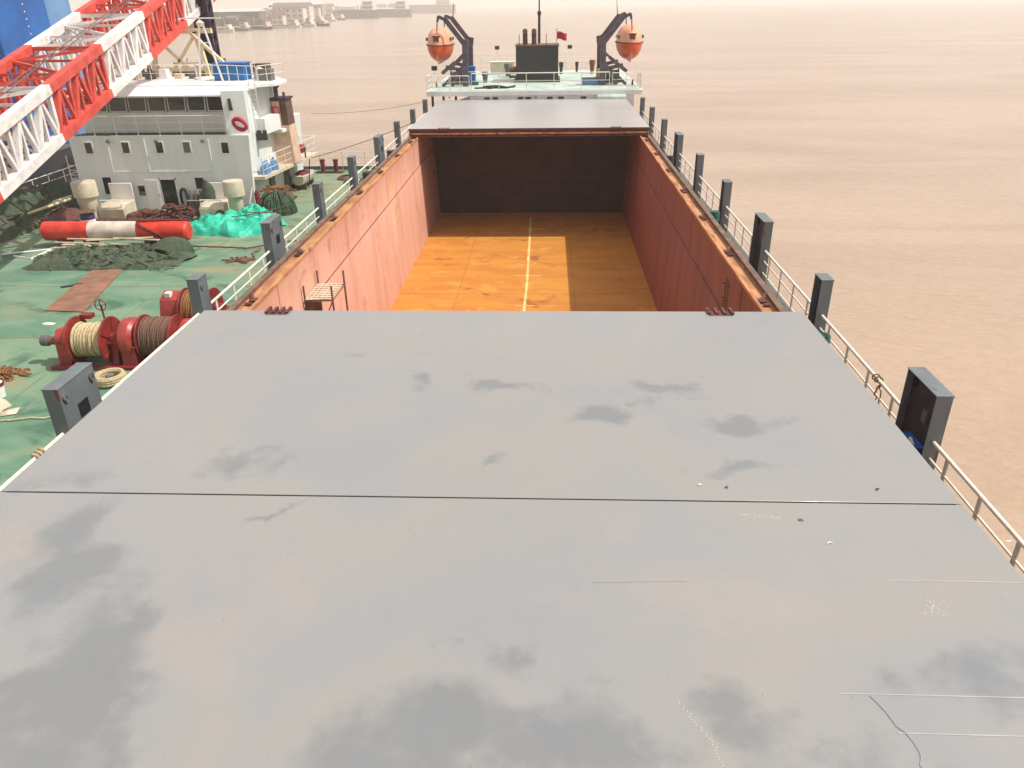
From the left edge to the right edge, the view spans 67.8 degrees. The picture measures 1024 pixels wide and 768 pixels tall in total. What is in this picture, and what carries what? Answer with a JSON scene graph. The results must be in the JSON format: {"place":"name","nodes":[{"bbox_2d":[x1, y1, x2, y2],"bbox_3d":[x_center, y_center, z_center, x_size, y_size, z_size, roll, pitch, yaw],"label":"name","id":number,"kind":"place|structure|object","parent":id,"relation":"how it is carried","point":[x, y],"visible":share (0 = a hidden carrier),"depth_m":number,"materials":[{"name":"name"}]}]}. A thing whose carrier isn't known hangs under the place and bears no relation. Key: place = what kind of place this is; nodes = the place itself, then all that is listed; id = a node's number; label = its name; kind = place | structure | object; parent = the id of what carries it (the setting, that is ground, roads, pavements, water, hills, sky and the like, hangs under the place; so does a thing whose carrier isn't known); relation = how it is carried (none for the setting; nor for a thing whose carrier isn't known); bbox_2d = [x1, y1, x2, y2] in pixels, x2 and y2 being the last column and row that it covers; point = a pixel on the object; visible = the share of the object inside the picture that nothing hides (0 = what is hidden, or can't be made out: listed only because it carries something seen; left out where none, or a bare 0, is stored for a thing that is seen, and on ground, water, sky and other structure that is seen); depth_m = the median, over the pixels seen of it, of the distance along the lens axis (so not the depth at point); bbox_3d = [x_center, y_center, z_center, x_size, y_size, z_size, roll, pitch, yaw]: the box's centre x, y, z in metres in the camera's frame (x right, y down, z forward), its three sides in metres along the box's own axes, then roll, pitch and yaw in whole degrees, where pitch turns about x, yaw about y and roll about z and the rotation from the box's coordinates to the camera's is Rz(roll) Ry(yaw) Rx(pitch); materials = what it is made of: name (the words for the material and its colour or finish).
{"place":"outdoors","nodes":[
{"label":"outdoors","id":0,"kind":"place"},
{"bbox_2d":[2,246,57,259],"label":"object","id":1,"kind":"object","parent":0,"point":[45,251],"visible":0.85,"depth_m":39.48,"materials":[{"name":"white paint"}]},
{"bbox_2d":[78,18,188,52],"bbox_3d":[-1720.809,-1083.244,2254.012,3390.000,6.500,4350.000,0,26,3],"label":"river bank","id":2,"kind":"structure","parent":0,"point":[109,28],"depth_m":500.87,"materials":[{"name":"soil"}]},
{"bbox_2d":[215,17,241,26],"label":"gravel heap","id":3,"kind":"object","parent":2,"relation":"on","point":[226,20],"visible":0.69,"depth_m":581.12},
{"bbox_2d":[214,12,256,25],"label":"gravel heap","id":4,"kind":"object","parent":2,"relation":"on","point":[243,18],"visible":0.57,"depth_m":595.80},
{"bbox_2d":[213,8,266,21],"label":"building","id":5,"kind":"structure","parent":2,"relation":"on","point":[258,13],"depth_m":639.95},
{"bbox_2d":[271,13,286,24],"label":"building","id":6,"kind":"structure","parent":2,"relation":"on","point":[279,18],"depth_m":640.03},
{"bbox_2d":[272,2,313,17],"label":"building","id":7,"kind":"structure","parent":2,"relation":"on","point":[309,9],"depth_m":817.93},
{"bbox_2d":[284,7,306,23],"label":"building","id":8,"kind":"structure","parent":2,"relation":"on","point":[299,15],"depth_m":669.80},
{"bbox_2d":[269,1,325,17],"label":"building","id":9,"kind":"structure","parent":2,"relation":"on","point":[321,4],"depth_m":1001.19,"materials":[{"name":"concrete"}]},
{"bbox_2d":[252,63,274,80],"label":"roof tank","id":10,"kind":"structure","parent":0,"point":[263,71],"depth_m":46.51,"materials":[{"name":"metal"}]},
{"bbox_2d":[69,0,867,11],"label":"sky","id":11,"kind":"structure","parent":0,"point":[74,4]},
{"bbox_2d":[87,0,1023,578],"bbox_3d":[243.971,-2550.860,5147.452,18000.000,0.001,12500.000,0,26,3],"label":"water","id":12,"kind":"structure","parent":0,"point":[867,156],"depth_m":91.45,"materials":[{"name":"liquid"}]},
{"bbox_2d":[0,0,85,187],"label":"moored vessel","id":13,"kind":"object","parent":12,"relation":"on","point":[22,22],"visible":0.2,"depth_m":57.61,"materials":[{"name":"blue paint"}]},
{"bbox_2d":[0,166,374,485],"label":"work barge","id":14,"kind":"object","parent":12,"relation":"on","point":[27,298],"visible":0.12,"depth_m":33.64},
{"bbox_2d":[0,365,31,381],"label":"rope heap","id":15,"kind":"object","parent":14,"relation":"on","point":[6,373],"visible":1,"depth_m":26.16,"materials":[{"name":"fabric"}]},
{"bbox_2d":[0,178,79,242],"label":"net pile","id":16,"kind":"object","parent":14,"relation":"on","point":[16,207],"visible":0.84,"depth_m":44.49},
{"bbox_2d":[27,195,71,214],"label":"long pipes","id":17,"kind":"object","parent":16,"relation":"on","point":[58,201],"visible":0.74,"depth_m":45.91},
{"bbox_2d":[41,208,96,222],"bbox_3d":[-25.649,-9.719,44.239,3.715,1.073,1.880,0,26,3],"label":"chain heap","id":18,"kind":"object","parent":14,"relation":"on","point":[67,214],"visible":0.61,"depth_m":43.82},
{"bbox_2d":[45,269,122,311],"bbox_3d":[-19.123,-4.252,34.192,1.681,0.038,6.088,-5,27,-8],"label":"steel plate","id":19,"kind":"object","parent":14,"relation":"on","point":[88,291],"visible":0.93,"depth_m":33.78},
{"bbox_2d":[70,179,99,218],"bbox_3d":[-24.961,-10.765,44.808,1.350,2.420,1.350,0,26,3],"label":"mushroom vent","id":20,"kind":"object","parent":14,"relation":"on","point":[85,192],"visible":0.85,"depth_m":44.26,"materials":[{"name":"metal"}]},
{"bbox_2d":[76,209,95,220],"bbox_3d":[-24.180,-9.411,43.433,1.000,1.200,1.000,0,26,3],"label":"barrel","id":21,"kind":"object","parent":14,"relation":"on","point":[86,215],"visible":0.58,"depth_m":43.09,"materials":[{"name":"white paint"}]},
{"bbox_2d":[39,299,137,370],"bbox_3d":[-14.043,-1.716,26.658,5.160,2.098,1.645,0,26,3],"label":"mooring winch","id":22,"kind":"object","parent":14,"relation":"on","point":[75,339],"visible":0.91,"depth_m":26.45,"materials":[{"name":"red metal"}]},
{"bbox_2d":[57,239,155,246],"bbox_3d":[-20.719,-7.602,40.479,6.600,0.500,1.000,0,26,3],"label":"spar cradle","id":23,"kind":"object","parent":14,"relation":"on","point":[145,242],"visible":0.2,"depth_m":40.21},
{"bbox_2d":[39,221,192,240],"bbox_3d":[-20.902,-8.096,40.242,7.850,1.004,1.004,0,26,3],"label":"spar buoy","id":24,"kind":"object","parent":23,"relation":"on","point":[54,230],"visible":0.86,"depth_m":39.83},
{"bbox_2d":[135,219,188,241],"bbox_3d":[-18.308,-7.995,39.945,2.666,1.211,0.745,-3,27,-5],"label":"rope","id":25,"kind":"object","parent":24,"relation":"on","point":[139,225],"visible":0.78,"depth_m":39.81,"materials":[{"name":"red fabric"}]},
{"bbox_2d":[95,367,126,387],"bbox_3d":[-13.473,-0.215,25.531,1.020,0.316,1.020,0,26,3],"label":"coil of rope","id":26,"kind":"object","parent":14,"relation":"on","point":[109,377],"visible":0.91,"depth_m":25.37,"materials":[{"name":"beige fabric"}]},
{"bbox_2d":[22,242,200,270],"bbox_3d":[-20.089,-6.529,38.058,8.761,0.884,3.881,0,26,3],"label":"net pile","id":27,"kind":"object","parent":14,"relation":"on","point":[82,257],"visible":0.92,"depth_m":37.16,"materials":[{"name":"fabric"}]},
{"bbox_2d":[51,236,159,248],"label":"wooden poles","id":28,"kind":"object","parent":27,"relation":"on","point":[66,244],"visible":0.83,"depth_m":39.01,"materials":[{"name":"beige paint"}]},
{"bbox_2d":[99,183,136,218],"bbox_3d":[-23.579,-10.858,45.479,1.500,1.950,1.600,0,26,3],"label":"hatch casing","id":29,"kind":"object","parent":14,"relation":"on","point":[121,203],"visible":0.85,"depth_m":45.51,"materials":[{"name":"beige paint"}]},
{"bbox_2d":[116,314,184,365],"bbox_3d":[-12.498,-1.605,26.878,2.310,1.660,1.730,0,26,3],"label":"mooring winch","id":30,"kind":"object","parent":14,"relation":"on","point":[140,338],"visible":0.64,"depth_m":26.32,"materials":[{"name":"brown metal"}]},
{"bbox_2d":[127,203,199,218],"bbox_3d":[-20.529,-10.171,45.067,6.125,1.004,1.956,2,27,7],"label":"chain heap","id":31,"kind":"object","parent":14,"relation":"on","point":[181,211],"visible":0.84,"depth_m":44.87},
{"bbox_2d":[142,237,194,255],"bbox_3d":[-17.449,-6.890,38.442,2.165,0.981,1.570,0,26,3],"label":"net roll","id":32,"kind":"object","parent":14,"relation":"on","point":[175,246],"visible":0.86,"depth_m":38.09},
{"bbox_2d":[151,28,224,76],"bbox_3d":[-21.678,-18.939,52.531,7.352,10.121,1.258,5,27,11],"label":"boom rest","id":33,"kind":"object","parent":14,"relation":"on","point":[193,32],"visible":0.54,"depth_m":51.02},
{"bbox_2d":[0,0,215,203],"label":"crane boom","id":34,"kind":"object","parent":33,"relation":"on","point":[64,126],"visible":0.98,"depth_m":39.39,"materials":[{"name":"metal"}]},
{"bbox_2d":[65,61,318,213],"bbox_3d":[-20.145,-16.453,49.488,12.768,8.300,10.550,0,26,3],"label":"deckhouse","id":35,"kind":"object","parent":14,"relation":"on","point":[155,168],"visible":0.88,"depth_m":45.51,"materials":[{"name":"white paint"}]},
{"bbox_2d":[108,98,127,111],"bbox_3d":[-23.359,-16.611,45.057,1.120,0.980,0.065,0,26,3],"label":"window","id":36,"kind":"structure","parent":35,"relation":"in","point":[115,104],"depth_m":45.09,"materials":[{"name":"glass"}]},
{"bbox_2d":[127,97,146,111],"bbox_3d":[-22.170,-16.603,45.005,1.120,0.980,0.065,0,26,3],"label":"window","id":37,"kind":"structure","parent":35,"relation":"in","point":[138,104],"depth_m":45.02,"materials":[{"name":"glass"}]},
{"bbox_2d":[70,115,225,135],"bbox_3d":[-21.384,-15.143,44.670,9.231,1.122,0.044,0,26,3],"label":"guard rail","id":38,"kind":"object","parent":35,"relation":"on","point":[115,129],"visible":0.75,"depth_m":44.52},
{"bbox_2d":[144,179,162,209],"bbox_3d":[-21.762,-11.490,46.299,0.850,1.900,0.115,0,26,3],"label":"door","id":39,"kind":"structure","parent":35,"relation":"in","point":[152,185],"depth_m":46.26,"materials":[{"name":"white paint"}]},
{"bbox_2d":[147,97,166,111],"bbox_3d":[-20.982,-16.595,44.952,1.120,0.980,0.065,0,26,3],"label":"window","id":40,"kind":"structure","parent":35,"relation":"in","point":[155,104],"depth_m":44.96,"materials":[{"name":"glass"}]},
{"bbox_2d":[160,180,178,210],"bbox_3d":[-20.782,-11.506,46.381,0.900,1.870,0.070,0,26,3],"label":"doorway","id":41,"kind":"structure","parent":35,"relation":"in","point":[169,191],"depth_m":46.27,"materials":[{"name":"black metal"}]},
{"bbox_2d":[166,97,185,110],"bbox_3d":[-19.793,-16.587,44.900,1.120,0.980,0.065,0,26,3],"label":"window","id":42,"kind":"structure","parent":35,"relation":"in","point":[174,103],"depth_m":44.91,"materials":[{"name":"glass"}]},
{"bbox_2d":[136,65,228,81],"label":"guard rail","id":43,"kind":"object","parent":35,"relation":"on","point":[165,73],"visible":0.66,"depth_m":46.42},
{"bbox_2d":[186,97,205,110],"bbox_3d":[-18.604,-16.580,44.847,1.120,0.980,0.065,0,26,3],"label":"window","id":44,"kind":"structure","parent":35,"relation":"in","point":[193,103],"depth_m":44.85,"materials":[{"name":"glass"}]},
{"bbox_2d":[178,17,223,80],"bbox_3d":[-18.779,-20.385,46.447,2.590,3.548,0.662,4,27,9],"label":"signal mast","id":45,"kind":"object","parent":35,"relation":"on","point":[199,23],"visible":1,"depth_m":46.14,"materials":[{"name":"metal"}]},
{"bbox_2d":[206,97,222,110],"bbox_3d":[-17.415,-16.572,44.794,1.120,0.980,0.065,0,26,3],"label":"window","id":46,"kind":"structure","parent":35,"relation":"in","point":[213,103],"depth_m":44.81,"materials":[{"name":"glass"}]},
{"bbox_2d":[211,61,251,80],"bbox_3d":[-17.384,-19.449,47.331,2.000,1.010,1.400,0,26,3],"label":"roof tank","id":47,"kind":"object","parent":35,"relation":"on","point":[232,71],"visible":0.9,"depth_m":46.82,"materials":[{"name":"blue paint"}]},
{"bbox_2d":[231,117,247,131],"bbox_3d":[-15.840,-15.108,44.300,0.917,0.836,0.190,0,26,3],"label":"life ring","id":48,"kind":"object","parent":35,"relation":"hanging from","point":[238,128],"visible":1,"depth_m":44.26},
{"bbox_2d":[260,156,278,174],"bbox_3d":[-15.071,-13.546,47.106,0.780,0.819,2.031,0,26,3],"label":"laundry","id":49,"kind":"object","parent":35,"relation":"on","point":[268,166],"visible":0.87,"depth_m":46.97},
{"bbox_2d":[269,85,301,163],"bbox_3d":[-14.740,-16.877,49.215,1.250,4.894,1.500,0,26,3],"label":"barge funnel","id":50,"kind":"object","parent":35,"relation":"on","point":[289,136],"visible":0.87,"depth_m":49.03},
{"bbox_2d":[261,136,317,176],"bbox_3d":[-14.292,-14.896,49.454,0.044,1.122,8.587,3,27,8],"label":"guard rail","id":51,"kind":"object","parent":35,"relation":"on","point":[285,154],"visible":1,"depth_m":48.05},
{"bbox_2d":[160,287,229,329],"bbox_3d":[-12.042,-2.347,28.029,2.610,1.950,3.110,0,26,3],"label":"mooring winch","id":52,"kind":"object","parent":14,"relation":"on","point":[173,302],"visible":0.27,"depth_m":27.95,"materials":[{"name":"red metal"}]},
{"bbox_2d":[187,190,202,215],"bbox_3d":[-19.052,-10.928,45.985,1.000,1.500,0.313,0,26,3],"label":"gas bottle","id":53,"kind":"object","parent":14,"relation":"on","point":[194,199],"visible":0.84,"depth_m":45.83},
{"bbox_2d":[193,0,220,72],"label":"steel column","id":54,"kind":"structure","parent":14,"relation":"on","point":[205,6],"depth_m":52.93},
{"bbox_2d":[199,182,230,215],"bbox_3d":[-17.585,-10.818,45.214,1.500,1.950,1.600,0,26,3],"label":"hatch casing","id":55,"kind":"object","parent":14,"relation":"on","point":[213,206],"visible":0.66,"depth_m":44.75,"materials":[{"name":"beige paint"}]},
{"bbox_2d":[202,179,215,201],"bbox_3d":[-18.203,-11.290,45.791,0.838,2.032,0.600,0,26,3],"label":"net bundle","id":56,"kind":"object","parent":55,"relation":"hanging from","point":[208,191],"visible":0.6,"depth_m":45.45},
{"bbox_2d":[222,179,244,211],"bbox_3d":[-16.120,-10.706,44.416,1.166,2.420,1.166,0,26,3],"label":"mushroom vent","id":57,"kind":"object","parent":14,"relation":"on","point":[233,191],"visible":0.84,"depth_m":43.83,"materials":[{"name":"metal"}]},
{"bbox_2d":[221,256,254,263],"bbox_3d":[-13.621,-6.231,37.839,1.637,0.203,1.072,0,26,3],"label":"rope coil","id":58,"kind":"object","parent":14,"relation":"on","point":[243,260],"visible":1,"depth_m":37.68,"materials":[{"name":"brown fabric"}]},
{"bbox_2d":[190,203,287,237],"bbox_3d":[-15.845,-9.434,43.178,5.938,1.281,4.067,0,26,3],"label":"net pile","id":59,"kind":"object","parent":14,"relation":"on","point":[226,224],"visible":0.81,"depth_m":42.36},
{"bbox_2d":[192,239,298,260],"bbox_3d":[-14.026,-6.829,39.179,5.654,0.097,3.278,-5,27,-7],"label":"rope","id":60,"kind":"object","parent":14,"relation":"on","point":[253,254],"visible":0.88,"depth_m":39.88,"materials":[{"name":"brown fabric"}]},
{"bbox_2d":[258,185,297,215],"bbox_3d":[-14.332,-11.190,46.285,2.456,1.573,2.142,0,26,3],"label":"net pile","id":61,"kind":"object","parent":14,"relation":"on","point":[274,196],"visible":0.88,"depth_m":45.83,"materials":[{"name":"fabric"}]},
{"bbox_2d":[291,169,313,189],"bbox_3d":[-14.512,-14.324,53.049,1.438,1.158,2.600,0,26,3],"label":"work boat","id":62,"kind":"object","parent":14,"relation":"on","point":[300,179],"visible":0.94,"depth_m":52.29,"materials":[{"name":"white plastic"}]},
{"bbox_2d":[316,159,343,172],"bbox_3d":[-13.799,-16.478,57.533,2.000,1.000,0.600,0,26,3],"label":"twin bollard","id":63,"kind":"object","parent":14,"relation":"on","point":[335,164],"visible":1,"depth_m":57.44,"materials":[{"name":"red metal"}]},
{"bbox_2d":[333,1,379,18],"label":"moored boat","id":64,"kind":"object","parent":12,"relation":"on","point":[369,10],"visible":0.92,"depth_m":1032.85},
{"bbox_2d":[376,1,411,16],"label":"moored boat","id":65,"kind":"object","parent":12,"relation":"on","point":[401,9],"visible":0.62,"depth_m":1129.37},
{"bbox_2d":[409,0,455,12],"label":"moored boat","id":66,"kind":"object","parent":12,"relation":"on","point":[443,6],"visible":0.69,"depth_m":1655.45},
{"bbox_2d":[227,96,791,311],"bbox_3d":[0.599,-6.010,36.120,16.200,8.550,94.000,0,26,3],"label":"cargo ship","id":67,"kind":"object","parent":12,"relation":"on","point":[587,223],"visible":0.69,"depth_m":37.64,"materials":[{"name":"paint"}]},
{"bbox_2d":[0,433,64,491],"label":"guard rail","id":68,"kind":"object","parent":67,"relation":"on","point":[26,465],"visible":0.33,"depth_m":13.02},
{"bbox_2d":[41,362,101,435],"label":"deck pillar","id":69,"kind":"structure","parent":67,"relation":"on","point":[72,396],"depth_m":14.06,"materials":[{"name":"metal"}]},
{"bbox_2d":[101,313,199,400],"bbox_3d":[-8.095,-0.232,17.449,0.072,1.086,4.960,0,26,3],"label":"guard rail","id":70,"kind":"object","parent":67,"relation":"on","point":[118,384],"visible":0.27,"depth_m":16.90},
{"bbox_2d":[186,273,212,315],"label":"deck pillar","id":71,"kind":"structure","parent":67,"relation":"on","point":[198,290],"depth_m":19.30,"materials":[{"name":"metal"}]},
{"bbox_2d":[211,251,270,309],"bbox_3d":[-7.862,-2.666,22.331,0.072,1.086,5.000,0,26,3],"label":"guard rail","id":72,"kind":"object","parent":67,"relation":"on","point":[236,280],"visible":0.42,"depth_m":22.08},
{"bbox_2d":[260,214,285,269],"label":"deck pillar","id":73,"kind":"structure","parent":67,"relation":"on","point":[272,234],"depth_m":24.44,"materials":[{"name":"metal"}]},
{"bbox_2d":[284,207,319,251],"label":"guard rail","id":74,"kind":"object","parent":67,"relation":"on","point":[299,224],"visible":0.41,"depth_m":27.39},
{"bbox_2d":[311,181,325,222],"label":"deck pillar","id":75,"kind":"structure","parent":67,"relation":"on","point":[318,194],"depth_m":29.45,"materials":[{"name":"metal"}]},
{"bbox_2d":[302,270,348,310],"bbox_3d":[-5.612,-0.995,23.890,0.880,4.857,1.530,0,26,3],"label":"scaffold","id":76,"kind":"object","parent":67,"relation":"on","point":[327,295],"visible":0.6,"depth_m":22.63,"materials":[{"name":"brown metal"}]},
{"bbox_2d":[325,178,352,213],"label":"guard rail","id":77,"kind":"object","parent":67,"relation":"on","point":[335,192],"visible":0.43,"depth_m":32.18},
{"bbox_2d":[347,155,358,190],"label":"deck pillar","id":78,"kind":"structure","parent":67,"relation":"on","point":[352,166],"depth_m":34.54,"materials":[{"name":"metal"}]},
{"bbox_2d":[373,134,384,166],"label":"deck pillar","id":79,"kind":"structure","parent":67,"relation":"on","point":[378,139],"depth_m":39.81,"materials":[{"name":"metal"}]},
{"bbox_2d":[393,121,400,147],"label":"deck pillar","id":80,"kind":"structure","parent":67,"relation":"on","point":[397,133],"depth_m":44.80,"materials":[{"name":"metal"}]},
{"bbox_2d":[2,306,960,504],"bbox_3d":[-0.451,0.107,13.795,13.240,0.465,7.245,0,26,3],"label":"hatch cover","id":81,"kind":"object","parent":67,"relation":"on","point":[646,406],"visible":0.98,"depth_m":12.55,"materials":[{"name":"metal"}]},
{"bbox_2d":[0,492,1023,767],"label":"hatch cover","id":82,"kind":"object","parent":67,"relation":"on","point":[152,630],"visible":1,"depth_m":8.17,"materials":[{"name":"metal"}]},
{"bbox_2d":[408,110,648,137],"bbox_3d":[1.034,-15.421,44.984,13.240,0.485,7.320,0,26,3],"label":"hatch cover","id":83,"kind":"object","parent":67,"relation":"on","point":[532,123],"visible":1,"depth_m":42.92,"materials":[{"name":"metal"}]},
{"bbox_2d":[428,99,634,111],"bbox_3d":[1.335,-18.573,51.311,13.240,0.420,6.770,0,26,3],"label":"hatch cover","id":84,"kind":"object","parent":67,"relation":"on","point":[533,105],"visible":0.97,"depth_m":50.91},
{"bbox_2d":[426,69,642,106],"bbox_3d":[1.960,-23.516,63.082,15.460,3.220,19.120,0,26,3],"label":"after deckhouse","id":85,"kind":"object","parent":67,"relation":"on","point":[559,90],"visible":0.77,"depth_m":54.71,"materials":[{"name":"white paint"}]},
{"bbox_2d":[436,15,468,86],"bbox_3d":[-4.373,-24.675,56.576,2.384,4.935,0.500,0,26,3],"label":"davit","id":86,"kind":"object","parent":85,"relation":"on","point":[463,68],"visible":0.97,"depth_m":56.75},
{"bbox_2d":[426,27,454,63],"bbox_3d":[-5.467,-26.000,58.428,2.100,2.560,5.298,0,26,3],"label":"lifeboat","id":87,"kind":"object","parent":86,"relation":"hanging from","point":[440,45],"visible":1,"depth_m":56.66,"materials":[{"name":"orange plastic"}]},
{"bbox_2d":[444,3,473,66],"bbox_3d":[-4.192,-26.995,60.332,2.384,5.735,0.500,0,26,3],"label":"davit","id":88,"kind":"object","parent":85,"relation":"on","point":[465,36],"visible":0.56,"depth_m":60.04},
{"bbox_2d":[490,61,514,74],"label":"storage box","id":89,"kind":"object","parent":85,"relation":"on","point":[496,66],"visible":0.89,"depth_m":66.91,"materials":[{"name":"beige paint"}]},
{"bbox_2d":[514,28,559,82],"bbox_3d":[2.009,-26.125,60.415,3.600,3.827,3.300,0,26,3],"label":"ship funnel","id":90,"kind":"object","parent":85,"relation":"on","point":[534,56],"visible":0.98,"depth_m":59.37,"materials":[{"name":"black paint"}]},
{"bbox_2d":[471,71,609,90],"bbox_3d":[1.999,-21.508,54.105,9.849,1.185,0.070,0,26,3],"label":"guard rail","id":91,"kind":"object","parent":85,"relation":"on","point":[526,80],"visible":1,"depth_m":53.97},
{"bbox_2d":[582,77,599,84],"bbox_3d":[5.914,-22.892,57.535,1.400,0.500,0.700,0,26,3],"label":"deck locker","id":92,"kind":"object","parent":85,"relation":"on","point":[590,81],"visible":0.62,"depth_m":57.28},
{"bbox_2d":[596,8,626,68],"bbox_3d":[7.790,-26.915,59.802,2.384,5.735,0.500,0,26,3],"label":"davit","id":93,"kind":"object","parent":85,"relation":"on","point":[611,24],"visible":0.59,"depth_m":59.53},
{"bbox_2d":[599,12,632,84],"bbox_3d":[7.608,-24.595,56.046,2.384,4.935,0.500,0,26,3],"label":"davit","id":94,"kind":"object","parent":85,"relation":"on","point":[604,66],"visible":0.95,"depth_m":56.26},
{"bbox_2d":[615,24,643,61],"bbox_3d":[8.879,-25.904,57.793,2.100,2.560,5.298,0,26,3],"label":"lifeboat","id":95,"kind":"object","parent":94,"relation":"hanging from","point":[628,42],"visible":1,"depth_m":56.02,"materials":[{"name":"orange plastic"}]},
{"bbox_2d":[649,106,654,136],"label":"deck pillar","id":96,"kind":"structure","parent":67,"relation":"on","point":[651,115],"depth_m":49.39,"materials":[{"name":"metal"}]},
{"bbox_2d":[660,118,667,154],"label":"deck pillar","id":97,"kind":"structure","parent":67,"relation":"on","point":[664,122],"depth_m":44.23,"materials":[{"name":"metal"}]},
{"bbox_2d":[673,132,683,173],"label":"deck pillar","id":98,"kind":"structure","parent":67,"relation":"on","point":[678,143],"depth_m":39.23,"materials":[{"name":"metal"}]},
{"bbox_2d":[693,153,704,198],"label":"deck pillar","id":99,"kind":"structure","parent":67,"relation":"on","point":[699,165],"depth_m":33.98,"materials":[{"name":"metal"}]},
{"bbox_2d":[698,176,719,210],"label":"guard rail","id":100,"kind":"object","parent":67,"relation":"on","point":[709,187],"visible":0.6,"depth_m":32.16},
{"bbox_2d":[718,179,732,233],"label":"deck pillar","id":101,"kind":"structure","parent":67,"relation":"on","point":[726,190],"depth_m":28.87,"materials":[{"name":"metal"}]},
{"bbox_2d":[724,206,755,261],"bbox_3d":[8.016,-5.216,26.963,0.072,1.086,4.690,0,26,3],"label":"guard rail","id":102,"kind":"object","parent":67,"relation":"on","point":[740,222],"visible":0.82,"depth_m":26.88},
{"bbox_2d":[749,213,773,283],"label":"deck pillar","id":103,"kind":"structure","parent":67,"relation":"on","point":[762,230],"depth_m":23.93,"materials":[{"name":"metal"}]},
{"bbox_2d":[762,250,814,315],"bbox_3d":[7.762,-2.562,21.639,0.072,1.086,5.000,0,26,3],"label":"guard rail","id":104,"kind":"object","parent":67,"relation":"on","point":[791,281],"visible":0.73,"depth_m":21.62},
{"bbox_2d":[808,273,834,331],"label":"deck pillar","id":105,"kind":"structure","parent":67,"relation":"on","point":[821,293],"depth_m":18.71,"materials":[{"name":"metal"}]},
{"bbox_2d":[819,314,899,419],"bbox_3d":[7.530,-0.127,16.757,0.072,1.086,4.960,0,26,3],"label":"guard rail","id":106,"kind":"object","parent":67,"relation":"on","point":[869,369],"visible":0.55,"depth_m":16.20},
{"bbox_2d":[902,432,922,454],"bbox_3d":[7.218,1.361,14.008,0.300,0.880,0.590,0,26,3],"label":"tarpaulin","id":107,"kind":"object","parent":67,"relation":"on","point":[914,441],"visible":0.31,"depth_m":13.74,"materials":[{"name":"blue paint"}]},
{"bbox_2d":[895,367,954,469],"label":"deck pillar","id":108,"kind":"structure","parent":67,"relation":"on","point":[926,402],"depth_m":13.53,"materials":[{"name":"metal"}]},
{"bbox_2d":[928,441,1023,572],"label":"guard rail","id":109,"kind":"object","parent":67,"relation":"on","point":[1019,545],"visible":0.53,"depth_m":11.88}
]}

